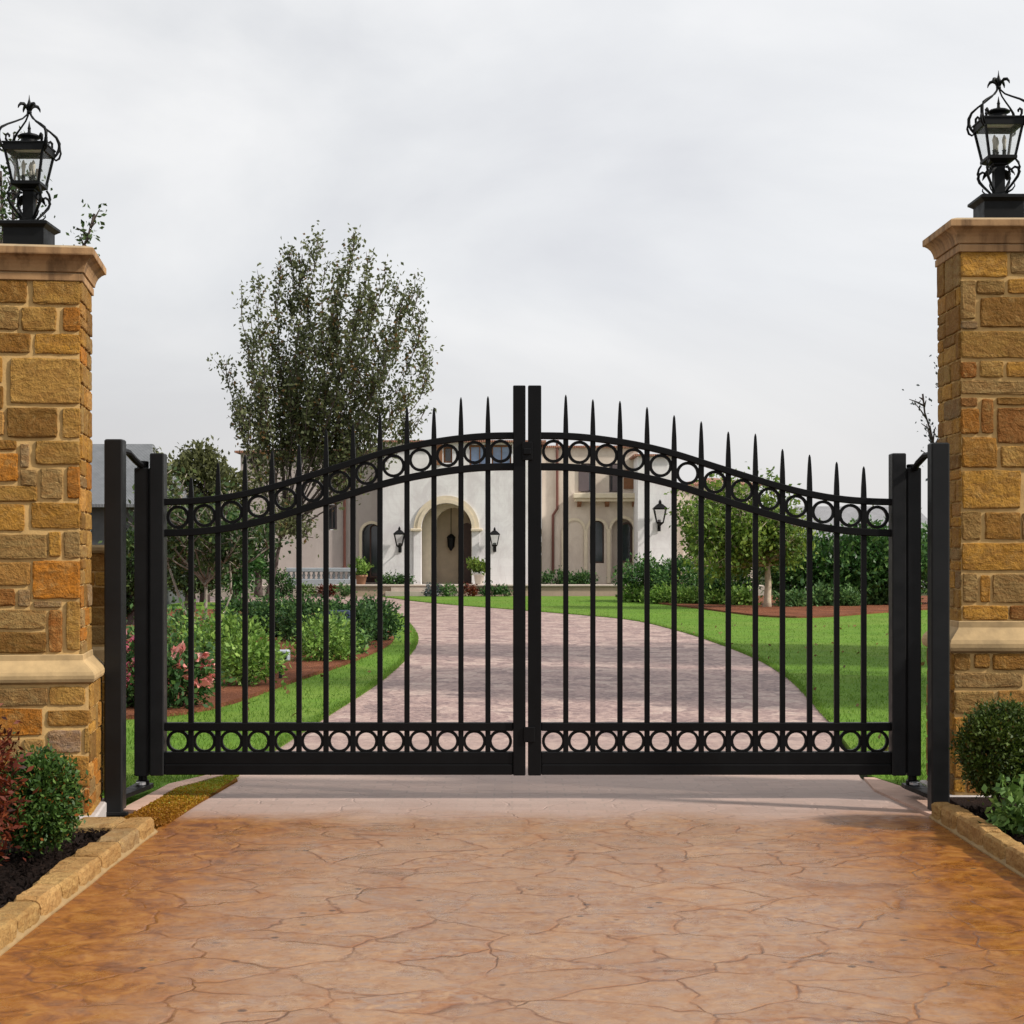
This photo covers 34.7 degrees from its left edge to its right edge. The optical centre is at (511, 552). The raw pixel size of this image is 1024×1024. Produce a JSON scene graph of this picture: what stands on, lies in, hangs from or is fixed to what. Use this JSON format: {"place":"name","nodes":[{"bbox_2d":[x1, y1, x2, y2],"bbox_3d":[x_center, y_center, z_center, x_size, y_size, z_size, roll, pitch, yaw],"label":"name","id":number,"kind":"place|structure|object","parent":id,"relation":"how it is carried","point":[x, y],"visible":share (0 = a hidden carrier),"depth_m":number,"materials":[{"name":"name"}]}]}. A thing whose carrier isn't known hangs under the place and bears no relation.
{"place":"outdoors","nodes":[
{"label":"outdoors","id":0,"kind":"place"},
{"bbox_2d":[123,775,238,828],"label":"verge","id":1,"kind":"structure","parent":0,"point":[232,782],"depth_m":10.04,"materials":[{"name":"yellow plant"}]},
{"bbox_2d":[126,609,393,719],"bbox_3d":[-10.990,1.522,28.600,18.020,0.155,28.800,0,0,0],"label":"flower bed","id":2,"kind":"object","parent":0,"point":[232,694],"visible":0.12,"depth_m":18.86,"materials":[{"name":"brown soil"}]},
{"bbox_2d":[0,126,106,255],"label":"young tree","id":3,"kind":"object","parent":2,"relation":"on","point":[86,237],"visible":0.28,"depth_m":16.17,"materials":[{"name":"green plant"}]},
{"bbox_2d":[98,527,171,624],"bbox_3d":[-7.621,0.445,32.991,1.536,2.181,1.321,0,0,0],"label":"holly tree","id":4,"kind":"object","parent":2,"relation":"on","point":[129,577],"visible":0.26,"depth_m":32.72,"materials":[{"name":"green plant"}]},
{"bbox_2d":[126,626,173,707],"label":"rose bush","id":5,"kind":"object","parent":2,"relation":"on","point":[129,675],"visible":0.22,"depth_m":15.23,"materials":[{"name":"green plant"}]},
{"bbox_2d":[126,588,214,653],"bbox_3d":[-4.106,0.956,20.237,1.449,1.087,1.503,0,0,0],"label":"lime shrub","id":6,"kind":"object","parent":2,"relation":"on","point":[174,619],"visible":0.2,"depth_m":20.10,"materials":[{"name":"green plant"}]},
{"bbox_2d":[126,630,235,709],"bbox_3d":[-3.090,1.111,15.413,0.980,0.768,1.002,0,0,-42],"label":"rose bush","id":7,"kind":"object","parent":2,"relation":"on","point":[204,673],"visible":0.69,"depth_m":15.28,"materials":[{"name":"green plant"}]},
{"bbox_2d":[167,523,232,610],"bbox_3d":[-8.043,0.256,41.080,2.236,2.546,1.966,0,0,0],"label":"holly tree","id":8,"kind":"object","parent":2,"relation":"on","point":[198,584],"visible":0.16,"depth_m":40.71,"materials":[{"name":"green plant"}]},
{"bbox_2d":[126,464,293,624],"bbox_3d":[-4.592,0.083,24.566,2.563,2.855,2.299,0,0,0],"label":"multi stem tree","id":9,"kind":"object","parent":2,"relation":"on","point":[177,552],"visible":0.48,"depth_m":24.34,"materials":[{"name":"green plant"}]},
{"bbox_2d":[167,593,287,676],"bbox_3d":[-3.527,0.992,19.547,1.691,1.022,1.767,0,0,0],"label":"lime shrub","id":10,"kind":"object","parent":2,"relation":"on","point":[232,631],"visible":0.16,"depth_m":19.41,"materials":[{"name":"green plant"}]},
{"bbox_2d":[209,586,284,633],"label":"hedge bush","id":11,"kind":"object","parent":2,"relation":"on","point":[236,602],"visible":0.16,"depth_m":28.24,"materials":[{"name":"green plant"}]},
{"bbox_2d":[209,617,292,686],"bbox_3d":[-2.946,1.105,17.992,1.074,0.783,1.093,0,0,0],"label":"lime shrub","id":12,"kind":"object","parent":2,"relation":"on","point":[234,655],"visible":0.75,"depth_m":17.87,"materials":[{"name":"green plant"}]},
{"bbox_2d":[275,649,289,677],"bbox_3d":[-2.670,1.293,18.890,0.210,0.354,0.140,0,0,0],"label":"garden light","id":13,"kind":"object","parent":2,"relation":"on","point":[285,658],"visible":0.24,"depth_m":18.85,"materials":[{"name":"grey metal"}]},
{"bbox_2d":[248,587,319,636],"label":"hedge bush","id":14,"kind":"object","parent":2,"relation":"on","point":[260,608],"visible":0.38,"depth_m":28.17,"materials":[{"name":"green plant"}]},
{"bbox_2d":[275,588,343,640],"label":"hedge bush","id":15,"kind":"object","parent":2,"relation":"on","point":[289,623],"visible":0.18,"depth_m":26.88,"materials":[{"name":"green plant"}]},
{"bbox_2d":[285,601,368,661],"bbox_3d":[-2.504,1.064,22.144,1.128,0.868,1.324,0,0,0],"label":"lime shrub","id":16,"kind":"object","parent":2,"relation":"on","point":[340,639],"visible":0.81,"depth_m":22.03,"materials":[{"name":"green plant"}]},
{"bbox_2d":[302,609,376,653],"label":"hedge bush","id":17,"kind":"object","parent":2,"relation":"on","point":[358,637],"visible":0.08,"depth_m":23.54,"materials":[{"name":"green plant"}]},
{"bbox_2d":[303,594,391,644],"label":"hedge bush","id":18,"kind":"object","parent":2,"relation":"on","point":[368,621],"visible":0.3,"depth_m":25.86,"materials":[{"name":"green plant"}]},
{"bbox_2d":[347,587,403,641],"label":"hedge bush","id":19,"kind":"object","parent":2,"relation":"on","point":[389,627],"visible":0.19,"depth_m":27.23,"materials":[{"name":"green plant"}]},
{"bbox_2d":[332,580,357,596],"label":"border plant","id":20,"kind":"object","parent":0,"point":[345,592],"visible":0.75,"depth_m":55.94,"materials":[{"name":"green plant"}]},
{"bbox_2d":[0,597,1023,1023],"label":"driveway","id":21,"kind":"structure","parent":0,"point":[550,899],"depth_m":7.20,"materials":[{"name":"brown concrete"}]},
{"bbox_2d":[167,435,261,601],"bbox_3d":[-9.393,-1.042,50.046,3.476,5.149,2.815,0,0,0],"label":"round tree","id":22,"kind":"object","parent":21,"relation":"on","point":[203,464],"visible":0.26,"depth_m":49.56,"materials":[{"name":"green plant"}]},
{"bbox_2d":[248,514,280,596],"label":"holly tree","id":23,"kind":"object","parent":21,"relation":"on","point":[260,575],"visible":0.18,"depth_m":55.39,"materials":[{"name":"green plant"}]},
{"bbox_2d":[264,567,295,596],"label":"foundation bush","id":24,"kind":"object","parent":21,"relation":"on","point":[284,589],"visible":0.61,"depth_m":55.93,"materials":[{"name":"green plant"}]},
{"bbox_2d":[302,581,318,596],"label":"border plant","id":25,"kind":"object","parent":21,"relation":"on","point":[305,587],"visible":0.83,"depth_m":55.93,"materials":[{"name":"green plant"}]},
{"bbox_2d":[206,220,444,599],"bbox_3d":[-5.887,-4.557,51.843,7.631,12.159,4.375,0,0,0],"label":"tall tree","id":26,"kind":"object","parent":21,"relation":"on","point":[304,426],"visible":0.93,"depth_m":51.34,"materials":[{"name":"green plant"}]},
{"bbox_2d":[314,583,338,596],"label":"border plant","id":27,"kind":"object","parent":21,"relation":"on","point":[331,591],"visible":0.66,"depth_m":55.95,"materials":[{"name":"red plant"}]},
{"bbox_2d":[0,0,1023,554],"label":"sky","id":28,"kind":"structure","parent":0,"point":[719,214],"materials":[{"name":"white"}]},
{"bbox_2d":[101,555,926,816],"bbox_3d":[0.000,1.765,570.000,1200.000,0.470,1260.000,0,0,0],"label":"ground","id":29,"kind":"structure","parent":0,"point":[861,776],"depth_m":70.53,"materials":[{"name":"green plant"}]},
{"bbox_2d":[0,244,107,819],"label":"gate pillar","id":30,"kind":"structure","parent":29,"relation":"on","point":[52,670],"depth_m":8.93,"materials":[{"name":"stone"}]},
{"bbox_2d":[0,96,61,244],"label":"pillar lamp","id":31,"kind":"object","parent":30,"relation":"on","point":[27,227],"visible":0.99,"depth_m":9.11,"materials":[{"name":"black metal"}]},
{"bbox_2d":[0,828,109,907],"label":"flower bed","id":32,"kind":"object","parent":29,"relation":"on","point":[48,867],"depth_m":7.58,"materials":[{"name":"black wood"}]},
{"bbox_2d":[0,703,39,865],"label":"nandina shrub","id":33,"kind":"object","parent":32,"relation":"on","point":[4,813],"visible":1,"depth_m":7.31,"materials":[{"name":"red plant"}]},
{"bbox_2d":[0,738,91,860],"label":"boxwood bush","id":34,"kind":"object","parent":32,"relation":"on","point":[52,811],"visible":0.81,"depth_m":7.64,"materials":[{"name":"green plant"}]},
{"bbox_2d":[74,817,125,832],"bbox_3d":[-2.187,1.471,8.648,0.241,0.118,0.271,0,0,0],"label":"curb stone","id":35,"kind":"object","parent":32,"relation":"on","point":[101,823],"visible":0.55,"depth_m":8.57,"materials":[{"name":"stone"}]},
{"bbox_2d":[0,817,157,955],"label":"stone curb","id":36,"kind":"structure","parent":29,"relation":"on","point":[56,888],"depth_m":7.20,"materials":[{"name":"stone"}]},
{"bbox_2d":[90,545,103,790],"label":"boundary wall","id":37,"kind":"structure","parent":29,"relation":"on","point":[97,584],"depth_m":10.14,"materials":[{"name":"stone"}]},
{"bbox_2d":[104,439,153,815],"bbox_3d":[-2.288,0.427,9.725,0.180,2.165,0.650,0,0,0],"label":"gate post","id":38,"kind":"object","parent":29,"relation":"on","point":[117,792],"visible":0.95,"depth_m":9.42,"materials":[{"name":"black metal"}]},
{"bbox_2d":[134,385,525,775],"bbox_3d":[-1.107,0.169,10.000,2.379,2.375,0.110,0,0,0],"label":"gate leaf","id":39,"kind":"object","parent":38,"relation":"attached to","point":[153,756],"visible":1,"depth_m":9.97,"materials":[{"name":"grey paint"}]},
{"bbox_2d":[90,444,187,604],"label":"grey house","id":40,"kind":"structure","parent":29,"relation":"on","point":[141,452],"depth_m":45.00,"materials":[{"name":"stone"}]},
{"bbox_2d":[153,447,184,513],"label":"round tree","id":41,"kind":"object","parent":29,"relation":"on","point":[174,484],"visible":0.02,"depth_m":46.86,"materials":[{"name":"green plant"}]},
{"bbox_2d":[120,775,222,816],"bbox_3d":[-2.122,1.514,10.297,0.222,0.072,1.742,0,0,10],"label":"edging","id":42,"kind":"object","parent":29,"relation":"on","point":[145,800],"visible":0.41,"depth_m":10.11,"materials":[{"name":"beige concrete"}]},
{"bbox_2d":[209,506,268,599],"bbox_3d":[-7.761,0.110,46.064,1.635,2.859,1.588,0,0,23],"label":"holly tree","id":43,"kind":"object","parent":29,"relation":"on","point":[258,563],"visible":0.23,"depth_m":45.91,"materials":[{"name":"green plant"}]},
{"bbox_2d":[385,587,457,595],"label":"entrance steps","id":44,"kind":"structure","parent":29,"relation":"on","point":[399,591],"depth_m":56.54,"materials":[{"name":"beige stone"}]},
{"bbox_2d":[421,582,442,596],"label":"border plant","id":45,"kind":"object","parent":29,"relation":"on","point":[427,591],"visible":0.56,"depth_m":55.89,"materials":[{"name":"grey plant"}]},
{"bbox_2d":[437,582,457,596],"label":"border plant","id":46,"kind":"object","parent":29,"relation":"on","point":[447,592],"visible":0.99,"depth_m":55.88,"materials":[{"name":"green plant"}]},
{"bbox_2d":[464,581,479,596],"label":"border plant","id":47,"kind":"object","parent":29,"relation":"on","point":[473,590],"visible":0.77,"depth_m":55.93,"materials":[{"name":"red plant"}]},
{"bbox_2d":[195,584,764,596],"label":"terrace","id":48,"kind":"structure","parent":29,"relation":"on","point":[223,594],"depth_m":57.38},
{"bbox_2d":[286,568,349,585],"bbox_3d":[-6.752,1.018,58.000,2.447,0.984,0.300,0,0,0],"label":"balustrade","id":49,"kind":"object","parent":48,"relation":"on","point":[318,580],"visible":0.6,"depth_m":57.85,"materials":[{"name":"white stone"}]},
{"bbox_2d":[348,556,373,583],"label":"potted plant","id":50,"kind":"object","parent":48,"relation":"on","point":[362,567],"visible":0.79,"depth_m":58.72,"materials":[{"name":"green plant"}]},
{"bbox_2d":[375,571,416,583],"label":"foundation bush","id":51,"kind":"object","parent":48,"relation":"on","point":[399,579],"visible":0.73,"depth_m":59.00,"materials":[{"name":"green plant"}]},
{"bbox_2d":[466,556,484,583],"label":"potted plant","id":52,"kind":"object","parent":48,"relation":"on","point":[475,565],"visible":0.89,"depth_m":58.74,"materials":[{"name":"green plant"}]},
{"bbox_2d":[234,440,761,583],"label":"stone house","id":53,"kind":"structure","parent":48,"relation":"on","point":[502,522],"depth_m":60.60,"materials":[{"name":"paint"}]},
{"bbox_2d":[329,505,336,528],"bbox_3d":[-6.669,-1.330,60.810,0.342,0.912,0.080,0,0,0],"label":"window","id":54,"kind":"structure","parent":53,"relation":"in","point":[332,515],"depth_m":60.82,"materials":[{"name":"black glass"}]},
{"bbox_2d":[370,524,376,577],"bbox_3d":[-5.096,-0.076,60.860,0.380,1.978,0.080,0,0,0],"label":"window","id":55,"kind":"structure","parent":53,"relation":"in","point":[373,528],"depth_m":60.88,"materials":[{"name":"black glass"}]},
{"bbox_2d":[393,526,403,552],"bbox_3d":[-4.099,-0.491,59.707,0.420,0.950,0.594,0,0,0],"label":"wall lantern","id":56,"kind":"object","parent":53,"relation":"attached to","point":[399,531],"depth_m":59.51,"materials":[{"name":"black metal"}]},
{"bbox_2d":[444,447,451,462],"bbox_3d":[-2.352,-3.603,60.210,0.320,0.583,0.080,0,0,0],"label":"window","id":57,"kind":"structure","parent":53,"relation":"in","point":[447,450],"depth_m":60.23,"materials":[{"name":"grey glass"}]},
{"bbox_2d":[447,534,455,550],"bbox_3d":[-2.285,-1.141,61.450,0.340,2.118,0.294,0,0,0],"label":"hanging lantern","id":58,"kind":"object","parent":53,"relation":"hanging from","point":[451,541],"visible":0.94,"depth_m":61.36,"materials":[{"name":"black metal"}]},
{"bbox_2d":[464,523,470,582],"bbox_3d":[-1.686,0.005,61.285,0.540,2.250,0.070,0,0,0],"label":"door","id":59,"kind":"structure","parent":53,"relation":"in","point":[467,526],"depth_m":61.25,"materials":[{"name":"brown wood"}]},
{"bbox_2d":[469,445,484,464],"bbox_3d":[-1.185,-3.565,60.210,0.752,0.771,0.080,0,0,0],"label":"window","id":60,"kind":"structure","parent":53,"relation":"in","point":[475,451],"depth_m":60.23,"materials":[{"name":"blue glass"}]},
{"bbox_2d":[491,527,499,551],"bbox_3d":[-0.633,-0.489,59.712,0.399,0.902,0.583,0,0,0],"label":"wall lantern","id":61,"kind":"object","parent":53,"relation":"attached to","point":[494,532],"depth_m":59.52,"materials":[{"name":"black metal"}]},
{"bbox_2d":[492,445,510,462],"bbox_3d":[-0.386,-3.565,60.210,0.734,0.771,0.080,0,0,0],"label":"window","id":62,"kind":"structure","parent":53,"relation":"in","point":[500,452],"depth_m":60.23,"materials":[{"name":"blue glass"}]},
{"bbox_2d":[596,521,603,562],"bbox_3d":[3.201,-0.424,61.710,0.540,1.620,0.080,0,0,0],"label":"window","id":63,"kind":"structure","parent":53,"relation":"in","point":[599,525],"depth_m":61.73,"materials":[{"name":"black glass"}]},
{"bbox_2d":[623,522,631,561],"bbox_3d":[4.303,-0.405,61.760,0.425,1.505,0.080,0,0,0],"label":"window","id":64,"kind":"structure","parent":53,"relation":"in","point":[627,528],"depth_m":61.77,"materials":[{"name":"black glass"}]},
{"bbox_2d":[652,500,667,530],"bbox_3d":[5.319,-1.355,58.965,0.504,1.140,0.633,0,0,0],"label":"wall lantern","id":65,"kind":"object","parent":53,"relation":"attached to","point":[659,506],"depth_m":58.79,"materials":[{"name":"black metal"}]},
{"bbox_2d":[541,565,578,583],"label":"foundation bush","id":66,"kind":"object","parent":48,"relation":"on","point":[547,578],"visible":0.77,"depth_m":58.55,"materials":[{"name":"green plant"}]},
{"bbox_2d":[571,567,598,583],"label":"foundation bush","id":67,"kind":"object","parent":48,"relation":"on","point":[583,577],"visible":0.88,"depth_m":58.61,"materials":[{"name":"green plant"}]},
{"bbox_2d":[478,580,497,595],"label":"border plant","id":68,"kind":"object","parent":29,"relation":"on","point":[482,591],"visible":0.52,"depth_m":55.94,"materials":[{"name":"green plant"}]},
{"bbox_2d":[492,584,512,595],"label":"border plant","id":69,"kind":"object","parent":29,"relation":"on","point":[504,592],"visible":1,"depth_m":55.87,"materials":[{"name":"green plant"}]},
{"bbox_2d":[329,584,695,596],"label":"retaining wall","id":70,"kind":"structure","parent":29,"relation":"on","point":[574,589],"depth_m":57.00,"materials":[{"name":"beige stone"}]},
{"bbox_2d":[248,623,924,750],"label":"fallen leaves","id":71,"kind":"object","parent":29,"relation":"on","point":[369,671],"visible":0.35,"depth_m":21.20,"materials":[{"name":"brown plant"}]},
{"bbox_2d":[794,506,926,587],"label":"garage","id":72,"kind":"structure","parent":29,"relation":"on","point":[822,513],"depth_m":73.53,"materials":[{"name":"white paint"}]},
{"bbox_2d":[864,777,931,815],"bbox_3d":[2.439,1.518,10.094,0.274,0.064,1.527,0,0,-6],"label":"edging","id":73,"kind":"object","parent":29,"relation":"on","point":[903,796],"visible":0.46,"depth_m":10.08,"materials":[{"name":"beige concrete"}]},
{"bbox_2d":[902,355,938,480],"bbox_3d":[5.342,-0.730,19.982,0.813,4.466,0.808,0,0,-29],"label":"young tree","id":74,"kind":"object","parent":29,"relation":"on","point":[930,435],"visible":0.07,"depth_m":20.06,"materials":[{"name":"green plant"}]},
{"bbox_2d":[901,443,949,810],"bbox_3d":[2.465,0.438,9.725,0.170,2.145,0.650,0,0,0],"label":"gate post","id":75,"kind":"object","parent":29,"relation":"on","point":[937,457],"visible":0.9,"depth_m":9.42,"materials":[{"name":"black metal"}]},
{"bbox_2d":[522,385,920,775],"bbox_3d":[1.273,0.169,9.990,2.428,2.375,0.130,0,0,0],"label":"gate leaf","id":76,"kind":"object","parent":75,"relation":"attached to","point":[902,755],"visible":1,"depth_m":9.97,"materials":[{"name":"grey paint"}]},
{"bbox_2d":[919,218,1023,796],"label":"gate pillar","id":77,"kind":"structure","parent":29,"relation":"on","point":[979,263],"depth_m":9.85,"materials":[{"name":"stone"}]},
{"bbox_2d":[966,70,1023,217],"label":"pillar lamp","id":78,"kind":"object","parent":77,"relation":"on","point":[999,201],"visible":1,"depth_m":10.06,"materials":[{"name":"black metal"}]},
{"bbox_2d":[929,802,1023,877],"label":"stone curb","id":79,"kind":"structure","parent":29,"relation":"on","point":[996,843],"depth_m":8.33,"materials":[{"name":"stone"}]},
{"bbox_2d":[950,797,1023,844],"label":"flower bed","id":80,"kind":"object","parent":29,"relation":"on","point":[972,801],"visible":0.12,"depth_m":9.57,"materials":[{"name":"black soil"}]},
{"bbox_2d":[948,693,1023,813],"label":"boxwood bush","id":81,"kind":"object","parent":80,"relation":"on","point":[994,732],"visible":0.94,"depth_m":8.84,"materials":[{"name":"green plant"}]},
{"bbox_2d":[978,772,1023,836],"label":"broadleaf shrub","id":82,"kind":"object","parent":80,"relation":"on","point":[1009,816],"visible":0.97,"depth_m":8.41,"materials":[{"name":"green plant"}]},
{"bbox_2d":[615,596,926,617],"bbox_3d":[13.750,1.522,46.450,20.500,0.155,18.100,0,0,0],"label":"flower bed","id":83,"kind":"object","parent":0,"point":[801,612],"visible":0.27,"depth_m":41.87,"materials":[{"name":"brown soil"}]},
{"bbox_2d":[616,575,656,602],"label":"shrub","id":84,"kind":"object","parent":83,"relation":"on","point":[628,596],"visible":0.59,"depth_m":49.34,"materials":[{"name":"green plant"}]},
{"bbox_2d":[606,551,685,593],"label":"hedge bush","id":85,"kind":"object","parent":83,"relation":"on","point":[637,572],"visible":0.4,"depth_m":49.63,"materials":[{"name":"green plant"}]},
{"bbox_2d":[639,576,682,603],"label":"shrub","id":86,"kind":"object","parent":83,"relation":"on","point":[658,594],"visible":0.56,"depth_m":47.79,"materials":[{"name":"green plant"}]},
{"bbox_2d":[640,549,706,591],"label":"hedge bush","id":87,"kind":"object","parent":83,"relation":"on","point":[666,567],"visible":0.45,"depth_m":48.73,"materials":[{"name":"green plant"}]},
{"bbox_2d":[664,579,707,603],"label":"shrub","id":88,"kind":"object","parent":83,"relation":"on","point":[684,595],"visible":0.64,"depth_m":46.84,"materials":[{"name":"green plant"}]},
{"bbox_2d":[678,514,713,568],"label":"leafy tree","id":89,"kind":"object","parent":83,"relation":"on","point":[684,543],"visible":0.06,"depth_m":50.33,"materials":[{"name":"green plant"}]},
{"bbox_2d":[692,581,732,603],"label":"shrub","id":90,"kind":"object","parent":83,"relation":"on","point":[713,599],"visible":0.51,"depth_m":46.27,"materials":[{"name":"green plant"}]},
{"bbox_2d":[694,560,764,596],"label":"hedge bush","id":91,"kind":"object","parent":83,"relation":"on","point":[742,580],"visible":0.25,"depth_m":46.59,"materials":[{"name":"green plant"}]},
{"bbox_2d":[722,581,762,604],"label":"shrub","id":92,"kind":"object","parent":83,"relation":"on","point":[742,596],"visible":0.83,"depth_m":45.40,"materials":[{"name":"green plant"}]},
{"bbox_2d":[664,466,826,606],"bbox_3d":[6.218,-0.464,43.819,4.458,3.952,3.385,0,0,0],"label":"yellow green tree","id":93,"kind":"object","parent":83,"relation":"on","point":[741,538],"visible":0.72,"depth_m":43.32,"materials":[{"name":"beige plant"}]},
{"bbox_2d":[751,529,832,598],"bbox_3d":[7.876,0.334,46.062,2.386,2.333,2.382,0,0,0],"label":"glossy shrub","id":94,"kind":"object","parent":83,"relation":"on","point":[794,577],"visible":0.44,"depth_m":45.53,"materials":[{"name":"green plant"}]},
{"bbox_2d":[772,586,817,606],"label":"shrub","id":95,"kind":"object","parent":83,"relation":"on","point":[796,598],"visible":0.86,"depth_m":44.29,"materials":[{"name":"green plant"}]},
{"bbox_2d":[789,523,860,595],"bbox_3d":[8.812,0.320,46.083,2.427,2.362,2.327,0,0,15],"label":"glossy shrub","id":96,"kind":"object","parent":83,"relation":"on","point":[826,571],"visible":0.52,"depth_m":45.46,"materials":[{"name":"green plant"}]},
{"bbox_2d":[802,578,847,605],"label":"shrub","id":97,"kind":"object","parent":83,"relation":"on","point":[822,592],"visible":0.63,"depth_m":44.85,"materials":[{"name":"green plant"}]},
{"bbox_2d":[818,582,869,605],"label":"shrub","id":98,"kind":"object","parent":83,"relation":"on","point":[848,597],"visible":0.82,"depth_m":44.76,"materials":[{"name":"green plant"}]},
{"bbox_2d":[832,514,888,603],"bbox_3d":[10.006,0.207,45.872,2.134,2.585,2.407,0,0,29],"label":"glossy shrub","id":99,"kind":"object","parent":83,"relation":"on","point":[875,572],"visible":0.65,"depth_m":45.45,"materials":[{"name":"green plant"}]},
{"bbox_2d":[859,584,888,604],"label":"shrub","id":100,"kind":"object","parent":83,"relation":"on","point":[871,602],"visible":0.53,"depth_m":45.69,"materials":[{"name":"green plant"}]},
{"bbox_2d":[867,521,926,603],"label":"glossy shrub","id":101,"kind":"object","parent":83,"relation":"on","point":[923,562],"visible":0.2,"depth_m":45.58,"materials":[{"name":"green plant"}]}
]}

